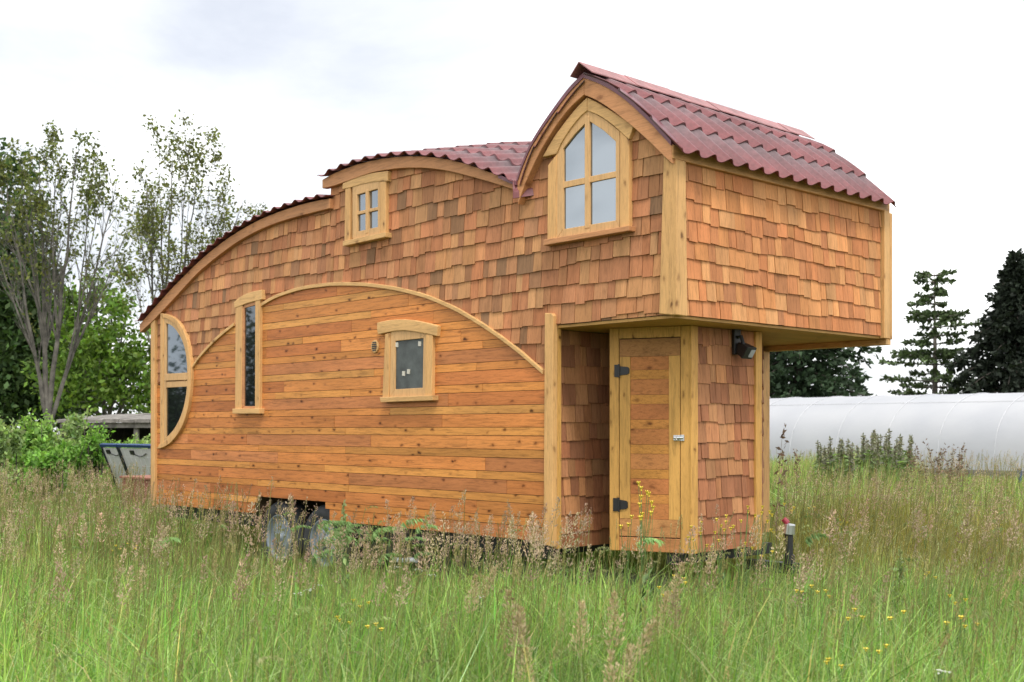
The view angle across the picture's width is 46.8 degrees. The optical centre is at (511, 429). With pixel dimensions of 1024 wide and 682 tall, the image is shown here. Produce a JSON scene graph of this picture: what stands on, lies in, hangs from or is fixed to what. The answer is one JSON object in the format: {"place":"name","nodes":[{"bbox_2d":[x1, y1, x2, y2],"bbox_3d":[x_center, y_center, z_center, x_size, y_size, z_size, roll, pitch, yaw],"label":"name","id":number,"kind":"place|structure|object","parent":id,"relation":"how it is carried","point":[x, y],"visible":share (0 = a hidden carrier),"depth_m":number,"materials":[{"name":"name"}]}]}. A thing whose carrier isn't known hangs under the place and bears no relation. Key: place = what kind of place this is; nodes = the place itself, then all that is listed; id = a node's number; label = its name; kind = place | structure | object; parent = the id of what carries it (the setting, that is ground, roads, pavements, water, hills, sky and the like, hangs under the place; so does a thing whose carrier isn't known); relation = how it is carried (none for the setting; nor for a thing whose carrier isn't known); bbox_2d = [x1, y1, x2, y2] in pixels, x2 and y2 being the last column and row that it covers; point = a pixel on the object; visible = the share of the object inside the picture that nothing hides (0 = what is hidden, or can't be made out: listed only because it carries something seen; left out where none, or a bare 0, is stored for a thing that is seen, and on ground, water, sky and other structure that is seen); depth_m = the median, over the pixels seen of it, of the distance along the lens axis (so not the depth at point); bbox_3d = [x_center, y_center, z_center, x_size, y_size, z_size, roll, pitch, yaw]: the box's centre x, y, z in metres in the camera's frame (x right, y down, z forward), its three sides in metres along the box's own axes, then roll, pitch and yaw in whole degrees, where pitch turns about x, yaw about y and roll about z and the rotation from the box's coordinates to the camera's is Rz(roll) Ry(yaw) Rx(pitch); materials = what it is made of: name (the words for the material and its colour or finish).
{"place":"outdoors","nodes":[
{"label":"outdoors","id":0,"kind":"place"},
{"bbox_2d":[0,434,1023,681],"bbox_3d":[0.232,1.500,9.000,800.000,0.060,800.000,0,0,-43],"label":"ground","id":1,"kind":"structure","parent":0,"point":[413,566],"depth_m":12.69,"materials":[{"name":"green plant"}]},
{"bbox_2d":[0,415,25,501],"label":"shrub","id":2,"kind":"object","parent":1,"relation":"on","point":[13,440],"visible":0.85,"depth_m":20.97,"materials":[{"name":"green plant"}]},
{"bbox_2d":[3,408,75,492],"bbox_3d":[-9.061,0.541,22.666,1.899,1.936,1.687,0,0,-43],"label":"shrub","id":3,"kind":"object","parent":1,"relation":"on","point":[37,437],"visible":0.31,"depth_m":22.54,"materials":[{"name":"green plant"}]},
{"bbox_2d":[10,442,73,504],"bbox_3d":[-7.729,0.902,19.600,1.080,1.390,1.427,0,0,-43],"label":"shrub","id":4,"kind":"object","parent":1,"relation":"on","point":[40,459],"visible":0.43,"depth_m":19.22,"materials":[{"name":"green plant"}]},
{"bbox_2d":[0,137,86,435],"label":"broadleaf tree","id":5,"kind":"object","parent":1,"relation":"on","point":[20,399],"visible":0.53,"depth_m":47.90,"materials":[{"name":"green plant"}]},
{"bbox_2d":[39,405,94,475],"bbox_3d":[-9.235,0.488,24.000,1.592,2.025,2.052,0,0,-43],"label":"shrub","id":6,"kind":"object","parent":1,"relation":"on","point":[74,421],"visible":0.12,"depth_m":24.02,"materials":[{"name":"green plant"}]},
{"bbox_2d":[10,321,138,437],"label":"broadleaf tree","id":7,"kind":"object","parent":1,"relation":"on","point":[100,405],"visible":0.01,"depth_m":55.55,"materials":[{"name":"green plant"}]},
{"bbox_2d":[0,120,157,430],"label":"maple tree","id":8,"kind":"object","parent":1,"relation":"on","point":[40,206],"visible":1,"depth_m":33.68,"materials":[{"name":"green plant"}]},
{"bbox_2d":[19,263,150,415],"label":"maple tree","id":9,"kind":"object","parent":1,"relation":"on","point":[115,364],"visible":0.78,"depth_m":44.56,"materials":[{"name":"green plant"}]},
{"bbox_2d":[53,420,116,501],"bbox_3d":[-7.881,0.675,21.881,1.266,1.728,1.489,0,0,-43],"label":"shrub","id":10,"kind":"object","parent":1,"relation":"on","point":[90,449],"visible":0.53,"depth_m":21.82,"materials":[{"name":"green plant"}]},
{"bbox_2d":[56,413,150,447],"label":"shed","id":11,"kind":"structure","parent":1,"relation":"on","point":[124,427],"depth_m":33.01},
{"bbox_2d":[99,443,126,493],"bbox_3d":[-6.600,0.873,20.463,0.808,1.275,0.726,0,0,-43],"label":"solar panel","id":12,"kind":"object","parent":1,"relation":"on","point":[111,454],"visible":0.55,"depth_m":20.33,"materials":[{"name":"black glass"}]},
{"bbox_2d":[94,437,144,480],"bbox_3d":[-8.554,0.808,25.912,1.460,1.410,1.195,0,0,-43],"label":"shrub","id":13,"kind":"object","parent":1,"relation":"on","point":[128,439],"visible":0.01,"depth_m":25.77,"materials":[{"name":"green plant"}]},
{"bbox_2d":[116,443,150,474],"bbox_3d":[-5.934,0.873,19.755,0.808,1.275,1.350,0,0,-43],"label":"solar panel","id":14,"kind":"object","parent":1,"relation":"on","point":[132,455],"visible":0.41,"depth_m":19.64,"materials":[{"name":"black glass"}]},
{"bbox_2d":[133,433,150,448],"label":"shrub","id":15,"kind":"object","parent":1,"relation":"on","point":[146,441],"visible":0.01,"depth_m":27.37,"materials":[{"name":"green plant"}]},
{"bbox_2d":[119,475,166,518],"bbox_3d":[-5.143,1.094,17.333,0.660,0.808,1.360,0,0,-43],"label":"planter box","id":16,"kind":"object","parent":1,"relation":"on","point":[147,478],"visible":0.08,"depth_m":17.23,"materials":[{"name":"ceramic"}]},
{"bbox_2d":[106,109,270,347],"bbox_3d":[-10.747,-4.593,39.952,5.660,12.400,3.809,0,0,-14],"label":"maple tree","id":17,"kind":"object","parent":1,"relation":"on","point":[146,226],"visible":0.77,"depth_m":39.72,"materials":[{"name":"green plant"}]},
{"bbox_2d":[332,499,350,609],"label":"weed plant","id":18,"kind":"object","parent":1,"relation":"on","point":[345,561],"visible":0.45,"depth_m":8.19,"materials":[{"name":"green plant"}]},
{"bbox_2d":[335,616,351,679],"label":"wildflower","id":19,"kind":"object","parent":1,"relation":"on","point":[340,634],"visible":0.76,"depth_m":5.65,"materials":[{"name":"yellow plant"}]},
{"bbox_2d":[351,599,369,679],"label":"wildflower","id":20,"kind":"object","parent":1,"relation":"on","point":[360,619],"visible":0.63,"depth_m":6.42,"materials":[{"name":"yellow plant"}]},
{"bbox_2d":[365,622,383,677],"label":"wildflower","id":21,"kind":"object","parent":1,"relation":"on","point":[381,628],"visible":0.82,"depth_m":5.43,"materials":[{"name":"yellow plant"}]},
{"bbox_2d":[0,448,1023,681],"bbox_3d":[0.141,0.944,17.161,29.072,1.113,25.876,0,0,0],"label":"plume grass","id":22,"kind":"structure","parent":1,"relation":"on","point":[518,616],"depth_m":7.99,"materials":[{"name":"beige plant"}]},
{"bbox_2d":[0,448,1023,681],"bbox_3d":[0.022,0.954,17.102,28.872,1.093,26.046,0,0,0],"label":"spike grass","id":23,"kind":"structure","parent":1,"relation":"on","point":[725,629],"depth_m":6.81,"materials":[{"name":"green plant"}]},
{"bbox_2d":[136,62,895,591],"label":"tiny house","id":24,"kind":"structure","parent":1,"relation":"on","point":[602,292],"depth_m":9.38,"materials":[{"name":"brown wood"}]},
{"bbox_2d":[157,313,193,448],"bbox_3d":[-3.754,-0.550,13.194,0.055,1.538,0.798,0,0,-43],"label":"window","id":25,"kind":"structure","parent":24,"relation":"in","point":[176,358],"depth_m":13.21,"materials":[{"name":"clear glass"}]},
{"bbox_2d":[232,290,265,413],"bbox_3d":[-2.678,-0.779,12.032,0.080,1.241,0.544,0,0,-43],"label":"window","id":26,"kind":"structure","parent":24,"relation":"in","point":[249,310],"depth_m":12.04,"materials":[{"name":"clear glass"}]},
{"bbox_2d":[342,171,391,246],"bbox_3d":[-1.309,-1.973,10.578,0.080,0.606,0.688,0,0,-43],"label":"window","id":27,"kind":"structure","parent":24,"relation":"in","point":[367,197],"depth_m":10.54,"materials":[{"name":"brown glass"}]},
{"bbox_2d":[377,319,440,401],"bbox_3d":[-0.896,-0.596,10.140,0.080,0.716,0.837,0,0,-43],"label":"window","id":28,"kind":"structure","parent":24,"relation":"in","point":[409,353],"depth_m":10.13,"materials":[{"name":"brown wood"}]},
{"bbox_2d":[543,98,635,245],"bbox_3d":[0.547,-1.896,8.602,0.085,1.030,0.902,0,0,-43],"label":"window","id":29,"kind":"structure","parent":24,"relation":"in","point":[590,182],"depth_m":8.58,"materials":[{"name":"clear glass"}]},
{"bbox_2d":[613,338,683,537],"bbox_3d":[1.012,0.061,8.771,0.550,1.472,0.067,0,0,24],"label":"door","id":30,"kind":"structure","parent":24,"relation":"in","point":[648,370],"depth_m":8.77,"materials":[{"name":"brown wood"}]},
{"bbox_2d":[615,515,634,617],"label":"wildflower","id":31,"kind":"object","parent":1,"relation":"on","point":[628,524],"visible":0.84,"depth_m":6.92,"materials":[{"name":"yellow plant"}]},
{"bbox_2d":[630,490,653,611],"bbox_3d":[0.763,0.924,6.866,0.157,1.154,0.221,0,0,15],"label":"wildflower","id":32,"kind":"object","parent":1,"relation":"on","point":[651,502],"visible":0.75,"depth_m":6.86,"materials":[{"name":"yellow plant"}]},
{"bbox_2d":[638,503,652,634],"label":"wildflower","id":33,"kind":"object","parent":1,"relation":"on","point":[650,512],"visible":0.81,"depth_m":6.76,"materials":[{"name":"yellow plant"}]},
{"bbox_2d":[637,481,653,609],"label":"wildflower","id":34,"kind":"object","parent":1,"relation":"on","point":[649,493],"visible":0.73,"depth_m":6.96,"materials":[{"name":"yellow plant"}]},
{"bbox_2d":[636,506,654,604],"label":"wildflower","id":35,"kind":"object","parent":1,"relation":"on","point":[653,507],"visible":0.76,"depth_m":6.81,"materials":[{"name":"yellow plant"}]},
{"bbox_2d":[657,586,672,649],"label":"wildflower","id":36,"kind":"object","parent":1,"relation":"on","point":[663,604],"visible":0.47,"depth_m":6.60,"materials":[{"name":"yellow plant"}]},
{"bbox_2d":[687,532,706,604],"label":"wildflower","id":37,"kind":"object","parent":1,"relation":"on","point":[695,560],"visible":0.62,"depth_m":7.96,"materials":[{"name":"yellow plant"}]},
{"bbox_2d":[690,521,707,601],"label":"wildflower","id":38,"kind":"object","parent":1,"relation":"on","point":[702,554],"visible":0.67,"depth_m":8.10,"materials":[{"name":"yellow plant"}]},
{"bbox_2d":[706,539,721,606],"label":"wildflower","id":39,"kind":"object","parent":1,"relation":"on","point":[719,567],"visible":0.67,"depth_m":7.83,"materials":[{"name":"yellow plant"}]},
{"bbox_2d":[714,524,731,602],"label":"wildflower","id":40,"kind":"object","parent":1,"relation":"on","point":[720,557],"visible":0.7,"depth_m":8.04,"materials":[{"name":"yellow plant"}]},
{"bbox_2d":[715,514,740,607],"bbox_3d":[1.446,1.038,8.069,0.193,0.927,0.187,-6,7,-42],"label":"wildflower","id":41,"kind":"object","parent":1,"relation":"on","point":[723,577],"visible":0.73,"depth_m":8.08,"materials":[{"name":"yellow plant"}]},
{"bbox_2d":[729,519,742,610],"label":"wildflower","id":42,"kind":"object","parent":1,"relation":"on","point":[741,520],"visible":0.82,"depth_m":7.89,"materials":[{"name":"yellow plant"}]},
{"bbox_2d":[727,506,756,597],"bbox_3d":[1.623,1.013,8.204,0.157,0.975,0.220,0,0,51],"label":"wildflower","id":43,"kind":"object","parent":1,"relation":"on","point":[745,545],"visible":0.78,"depth_m":8.24,"materials":[{"name":"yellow plant"}]},
{"bbox_2d":[740,542,753,609],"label":"wildflower","id":44,"kind":"object","parent":1,"relation":"on","point":[744,570],"visible":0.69,"depth_m":7.69,"materials":[{"name":"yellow plant"}]},
{"bbox_2d":[749,511,768,598],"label":"wildflower","id":45,"kind":"object","parent":1,"relation":"on","point":[758,547],"visible":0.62,"depth_m":8.05,"materials":[{"name":"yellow plant"}]},
{"bbox_2d":[760,551,773,609],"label":"wildflower","id":46,"kind":"object","parent":1,"relation":"on","point":[764,575],"visible":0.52,"depth_m":7.66,"materials":[{"name":"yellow plant"}]},
{"bbox_2d":[761,506,773,582],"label":"wildflower","id":47,"kind":"object","parent":1,"relation":"on","point":[767,531],"visible":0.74,"depth_m":8.36,"materials":[{"name":"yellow plant"}]},
{"bbox_2d":[769,529,783,613],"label":"wildflower","id":48,"kind":"object","parent":1,"relation":"on","point":[773,555],"visible":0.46,"depth_m":8.31,"materials":[{"name":"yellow plant"}]},
{"bbox_2d":[773,423,788,539],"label":"grass stalk","id":49,"kind":"object","parent":1,"relation":"on","point":[782,455],"depth_m":9.62,"materials":[{"name":"brown plant"}]},
{"bbox_2d":[778,458,789,512],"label":"grass stalk","id":50,"kind":"object","parent":1,"relation":"on","point":[785,482],"depth_m":13.97,"materials":[{"name":"plant"}]},
{"bbox_2d":[792,449,801,505],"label":"grass stalk","id":51,"kind":"object","parent":1,"relation":"on","point":[797,466],"depth_m":15.91,"materials":[{"name":"plant"}]},
{"bbox_2d":[793,450,802,502],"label":"grass stalk","id":52,"kind":"object","parent":1,"relation":"on","point":[797,474],"depth_m":14.95,"materials":[{"name":"green plant"}]},
{"bbox_2d":[795,585,812,644],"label":"wildflower","id":53,"kind":"object","parent":1,"relation":"on","point":[803,605],"visible":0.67,"depth_m":6.30,"materials":[{"name":"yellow plant"}]},
{"bbox_2d":[812,440,822,485],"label":"weed plant","id":54,"kind":"object","parent":1,"relation":"on","point":[817,456],"visible":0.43,"depth_m":20.17,"materials":[{"name":"green plant"}]},
{"bbox_2d":[811,443,826,486],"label":"weed plant","id":55,"kind":"object","parent":1,"relation":"on","point":[821,457],"visible":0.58,"depth_m":19.83,"materials":[{"name":"green plant"}]},
{"bbox_2d":[818,447,825,476],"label":"weed plant","id":56,"kind":"object","parent":1,"relation":"on","point":[821,471],"visible":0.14,"depth_m":19.41,"materials":[{"name":"green plant"}]},
{"bbox_2d":[815,589,829,657],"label":"wildflower","id":57,"kind":"object","parent":1,"relation":"on","point":[817,591],"visible":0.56,"depth_m":6.31,"materials":[{"name":"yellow plant"}]},
{"bbox_2d":[770,346,881,397],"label":"spruce tree","id":58,"kind":"object","parent":1,"relation":"on","point":[820,372],"visible":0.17,"depth_m":52.60,"materials":[{"name":"green plant"}]},
{"bbox_2d":[820,445,834,495],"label":"weed plant","id":59,"kind":"object","parent":1,"relation":"on","point":[824,451],"visible":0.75,"depth_m":18.48,"materials":[{"name":"green plant"}]},
{"bbox_2d":[826,436,841,500],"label":"weed plant","id":60,"kind":"object","parent":1,"relation":"on","point":[832,455],"visible":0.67,"depth_m":18.86,"materials":[{"name":"green plant"}]},
{"bbox_2d":[824,657,843,681],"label":"wildflower","id":61,"kind":"object","parent":1,"relation":"on","point":[828,660],"visible":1,"depth_m":4.67,"materials":[{"name":"yellow plant"}]},
{"bbox_2d":[834,445,843,493],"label":"weed plant","id":62,"kind":"object","parent":1,"relation":"on","point":[838,451],"visible":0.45,"depth_m":19.05,"materials":[{"name":"green plant"}]},
{"bbox_2d":[834,438,843,479],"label":"weed plant","id":63,"kind":"object","parent":1,"relation":"on","point":[841,446],"visible":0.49,"depth_m":19.51,"materials":[{"name":"green plant"}]},
{"bbox_2d":[842,439,855,477],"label":"weed plant","id":64,"kind":"object","parent":1,"relation":"on","point":[846,454],"visible":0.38,"depth_m":19.35,"materials":[{"name":"green plant"}]},
{"bbox_2d":[842,447,858,487],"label":"weed plant","id":65,"kind":"object","parent":1,"relation":"on","point":[852,458],"visible":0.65,"depth_m":18.11,"materials":[{"name":"green plant"}]},
{"bbox_2d":[842,447,859,493],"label":"weed plant","id":66,"kind":"object","parent":1,"relation":"on","point":[850,459],"visible":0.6,"depth_m":18.07,"materials":[{"name":"green plant"}]},
{"bbox_2d":[843,442,859,484],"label":"weed plant","id":67,"kind":"object","parent":1,"relation":"on","point":[853,445],"visible":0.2,"depth_m":18.46,"materials":[{"name":"green plant"}]},
{"bbox_2d":[846,608,864,673],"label":"wildflower","id":68,"kind":"object","parent":1,"relation":"on","point":[848,618],"visible":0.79,"depth_m":5.56,"materials":[{"name":"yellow plant"}]},
{"bbox_2d":[855,445,860,470],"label":"weed plant","id":69,"kind":"object","parent":1,"relation":"on","point":[857,451],"visible":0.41,"depth_m":19.52,"materials":[{"name":"green plant"}]},
{"bbox_2d":[857,434,866,482],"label":"weed plant","id":70,"kind":"object","parent":1,"relation":"on","point":[863,451],"visible":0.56,"depth_m":18.90,"materials":[{"name":"green plant"}]},
{"bbox_2d":[856,432,869,486],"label":"weed plant","id":71,"kind":"object","parent":1,"relation":"on","point":[862,457],"visible":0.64,"depth_m":18.99,"materials":[{"name":"green plant"}]},
{"bbox_2d":[863,434,879,486],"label":"weed plant","id":72,"kind":"object","parent":1,"relation":"on","point":[870,456],"visible":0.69,"depth_m":18.07,"materials":[{"name":"green plant"}]},
{"bbox_2d":[867,433,875,480],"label":"weed plant","id":73,"kind":"object","parent":1,"relation":"on","point":[873,447],"visible":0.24,"depth_m":19.06,"materials":[{"name":"green plant"}]},
{"bbox_2d":[863,644,888,681],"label":"wildflower","id":74,"kind":"object","parent":1,"relation":"on","point":[878,651],"visible":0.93,"depth_m":4.84,"materials":[{"name":"yellow plant"}]},
{"bbox_2d":[869,439,886,492],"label":"weed plant","id":75,"kind":"object","parent":1,"relation":"on","point":[878,456],"visible":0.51,"depth_m":18.33,"materials":[{"name":"green plant"}]},
{"bbox_2d":[873,433,883,489],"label":"weed plant","id":76,"kind":"object","parent":1,"relation":"on","point":[878,449],"visible":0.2,"depth_m":18.85,"materials":[{"name":"green plant"}]},
{"bbox_2d":[879,434,882,457],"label":"weed plant","id":77,"kind":"object","parent":1,"relation":"on","point":[880,441],"visible":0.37,"depth_m":20.83,"materials":[{"name":"green plant"}]},
{"bbox_2d":[882,441,892,482],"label":"weed plant","id":78,"kind":"object","parent":1,"relation":"on","point":[885,449],"visible":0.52,"depth_m":19.17,"materials":[{"name":"green plant"}]},
{"bbox_2d":[882,429,897,486],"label":"weed plant","id":79,"kind":"object","parent":1,"relation":"on","point":[889,449],"visible":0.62,"depth_m":18.29,"materials":[{"name":"green plant"}]},
{"bbox_2d":[885,610,906,670],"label":"wildflower","id":80,"kind":"object","parent":1,"relation":"on","point":[891,617],"visible":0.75,"depth_m":5.68,"materials":[{"name":"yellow plant"}]},
{"bbox_2d":[770,393,1023,478],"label":"greenhouse","id":81,"kind":"object","parent":1,"relation":"on","point":[991,423],"visible":0.62,"depth_m":38.25,"materials":[{"name":"white plastic"}]},
{"bbox_2d":[888,444,905,493],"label":"weed plant","id":82,"kind":"object","parent":1,"relation":"on","point":[895,457],"visible":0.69,"depth_m":18.15,"materials":[{"name":"green plant"}]},
{"bbox_2d":[890,441,904,491],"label":"weed plant","id":83,"kind":"object","parent":1,"relation":"on","point":[899,453],"visible":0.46,"depth_m":18.44,"materials":[{"name":"green plant"}]},
{"bbox_2d":[891,434,905,490],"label":"weed plant","id":84,"kind":"object","parent":1,"relation":"on","point":[902,455],"visible":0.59,"depth_m":18.52,"materials":[{"name":"green plant"}]},
{"bbox_2d":[889,546,908,600],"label":"weed plant","id":85,"kind":"object","parent":1,"relation":"on","point":[900,568],"visible":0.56,"depth_m":8.59,"materials":[{"name":"green plant"}]},
{"bbox_2d":[901,436,914,493],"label":"weed plant","id":86,"kind":"object","parent":1,"relation":"on","point":[910,448],"visible":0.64,"depth_m":18.42,"materials":[{"name":"green plant"}]},
{"bbox_2d":[902,434,914,474],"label":"weed plant","id":87,"kind":"object","parent":1,"relation":"on","point":[906,451],"visible":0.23,"depth_m":20.38,"materials":[{"name":"green plant"}]},
{"bbox_2d":[906,448,915,491],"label":"grass stalk","id":88,"kind":"object","parent":1,"relation":"on","point":[910,467],"depth_m":15.24,"materials":[{"name":"plant"}]},
{"bbox_2d":[917,455,929,493],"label":"grass stalk","id":89,"kind":"object","parent":1,"relation":"on","point":[926,481],"depth_m":15.57,"materials":[{"name":"green plant"}]},
{"bbox_2d":[922,439,935,478],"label":"grass stalk","id":90,"kind":"object","parent":1,"relation":"on","point":[930,456],"depth_m":17.75,"materials":[{"name":"brown plant"}]},
{"bbox_2d":[878,268,980,394],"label":"pine tree","id":91,"kind":"object","parent":1,"relation":"on","point":[951,316],"visible":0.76,"depth_m":61.71,"materials":[{"name":"green plant"}]},
{"bbox_2d":[924,572,936,628],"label":"wildflower","id":92,"kind":"object","parent":1,"relation":"on","point":[928,587],"visible":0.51,"depth_m":7.54,"materials":[{"name":"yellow plant"}]},
{"bbox_2d":[933,448,946,483],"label":"grass stalk","id":93,"kind":"object","parent":1,"relation":"on","point":[937,472],"depth_m":16.01,"materials":[{"name":"brown plant"}]},
{"bbox_2d":[936,669,950,681],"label":"wildflower","id":94,"kind":"object","parent":1,"relation":"on","point":[940,673],"visible":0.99,"depth_m":4.70,"materials":[{"name":"white plant"}]},
{"bbox_2d":[938,449,953,499],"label":"grass stalk","id":95,"kind":"object","parent":1,"relation":"on","point":[948,466],"depth_m":16.18,"materials":[{"name":"brown plant"}]},
{"bbox_2d":[942,615,963,680],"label":"wildflower","id":96,"kind":"object","parent":1,"relation":"on","point":[962,616],"visible":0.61,"depth_m":5.57,"materials":[{"name":"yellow plant"}]},
{"bbox_2d":[948,594,966,655],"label":"wildflower","id":97,"kind":"object","parent":1,"relation":"on","point":[950,595],"visible":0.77,"depth_m":6.21,"materials":[{"name":"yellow plant"}]},
{"bbox_2d":[954,443,965,501],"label":"grass stalk","id":98,"kind":"object","parent":1,"relation":"on","point":[960,465],"depth_m":15.82,"materials":[{"name":"plant"}]},
{"bbox_2d":[957,452,966,491],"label":"grass stalk","id":99,"kind":"object","parent":1,"relation":"on","point":[961,458],"depth_m":15.45,"materials":[{"name":"plant"}]},
{"bbox_2d":[957,615,979,680],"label":"wildflower","id":100,"kind":"object","parent":1,"relation":"on","point":[965,626],"visible":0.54,"depth_m":5.58,"materials":[{"name":"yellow plant"}]},
{"bbox_2d":[944,248,1023,393],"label":"fir tree","id":101,"kind":"object","parent":1,"relation":"on","point":[1000,344],"visible":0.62,"depth_m":57.65,"materials":[{"name":"green plant"}]},
{"bbox_2d":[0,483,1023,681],"bbox_3d":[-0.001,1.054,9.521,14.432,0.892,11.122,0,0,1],"label":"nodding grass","id":102,"kind":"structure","parent":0,"point":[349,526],"depth_m":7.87,"materials":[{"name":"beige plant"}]},
{"bbox_2d":[0,0,1023,433],"label":"sky","id":103,"kind":"structure","parent":0,"point":[925,98],"materials":[{"name":"white"}]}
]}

